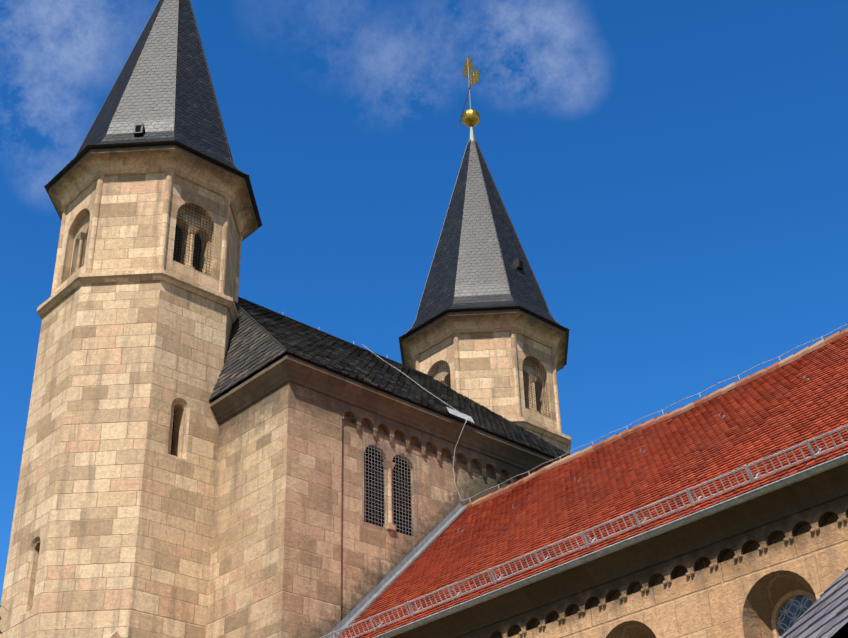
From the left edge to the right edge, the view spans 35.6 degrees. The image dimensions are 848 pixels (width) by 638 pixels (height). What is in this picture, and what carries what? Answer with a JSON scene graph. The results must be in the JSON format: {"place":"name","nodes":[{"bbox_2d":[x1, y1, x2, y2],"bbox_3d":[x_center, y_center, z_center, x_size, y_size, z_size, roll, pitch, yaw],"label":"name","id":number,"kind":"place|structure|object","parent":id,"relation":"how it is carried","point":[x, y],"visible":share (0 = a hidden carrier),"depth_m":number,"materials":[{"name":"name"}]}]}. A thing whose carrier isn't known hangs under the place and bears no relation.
{"place":"outdoors","nodes":[
{"label":"outdoors","id":0,"kind":"place"},
{"bbox_2d":[0,0,847,604],"label":"sky","id":1,"kind":"structure","parent":0,"point":[670,177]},
{"bbox_2d":[402,309,570,453],"bbox_3d":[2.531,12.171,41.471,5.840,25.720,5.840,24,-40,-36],"label":"tower","id":2,"kind":"structure","parent":0,"point":[507,364],"depth_m":45.62,"materials":[{"name":"stone"}]},
{"bbox_2d":[398,139,569,365],"bbox_3d":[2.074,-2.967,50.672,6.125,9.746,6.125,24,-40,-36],"label":"spire roof","id":3,"kind":"structure","parent":2,"relation":"on","point":[480,261],"depth_m":48.26,"materials":[{"name":"grey tile"}]},
{"bbox_2d":[458,56,479,142],"bbox_3d":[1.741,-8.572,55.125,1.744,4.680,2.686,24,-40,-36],"label":"weather vane","id":4,"kind":"object","parent":3,"relation":"on","point":[470,117],"visible":1,"depth_m":54.30,"materials":[{"name":"gold metal"}]},
{"label":"ground","id":5,"kind":"structure","parent":0,"visible":0},
{"bbox_2d":[0,145,257,637],"bbox_3d":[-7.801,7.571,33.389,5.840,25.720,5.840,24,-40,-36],"label":"tower","id":6,"kind":"structure","parent":5,"relation":"on","point":[112,522],"depth_m":34.13,"materials":[{"name":"stone"}]},
{"bbox_2d":[104,631,120,637],"bbox_3d":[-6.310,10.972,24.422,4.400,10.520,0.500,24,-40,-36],"label":"porch gable","id":7,"kind":"structure","parent":6,"relation":"attached to","point":[115,635],"depth_m":26.96,"materials":[{"name":"stone"}]},
{"bbox_2d":[44,0,262,227],"bbox_3d":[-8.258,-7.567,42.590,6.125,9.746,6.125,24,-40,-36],"label":"spire roof","id":8,"kind":"structure","parent":6,"relation":"on","point":[162,92],"depth_m":40.11,"materials":[{"name":"grey tile"}]},
{"bbox_2d":[206,354,556,637],"bbox_3d":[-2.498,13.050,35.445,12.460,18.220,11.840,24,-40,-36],"label":"church wall","id":9,"kind":"structure","parent":5,"relation":"on","point":[337,500],"depth_m":32.95,"materials":[{"name":"stone"}]},
{"bbox_2d":[208,296,569,459],"bbox_3d":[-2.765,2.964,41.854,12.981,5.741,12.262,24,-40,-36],"label":"roof","id":10,"kind":"structure","parent":9,"relation":"on","point":[261,338],"depth_m":37.59,"materials":[{"name":"black tile"}]},
{"bbox_2d":[391,463,847,637],"bbox_3d":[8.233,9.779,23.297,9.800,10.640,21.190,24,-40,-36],"label":"church wall","id":11,"kind":"structure","parent":5,"relation":"on","point":[773,564],"depth_m":22.79,"materials":[{"name":"stone"}]},
{"bbox_2d":[320,324,847,637],"bbox_3d":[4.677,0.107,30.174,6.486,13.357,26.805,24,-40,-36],"label":"roof metalwork","id":12,"kind":"object","parent":11,"relation":"on","point":[409,559],"visible":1,"depth_m":25.30,"materials":[{"name":"metal"}]},
{"bbox_2d":[339,328,847,637],"bbox_3d":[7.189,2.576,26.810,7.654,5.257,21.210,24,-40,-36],"label":"tiled roof","id":13,"kind":"structure","parent":11,"relation":"on","point":[778,406],"depth_m":27.72,"materials":[{"name":"red tile"}]},
{"bbox_2d":[781,567,847,637],"bbox_3d":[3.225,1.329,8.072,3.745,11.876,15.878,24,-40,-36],"label":"wing roof","id":14,"kind":"structure","parent":5,"relation":"on","point":[825,614],"depth_m":9.91,"materials":[{"name":"metal"}]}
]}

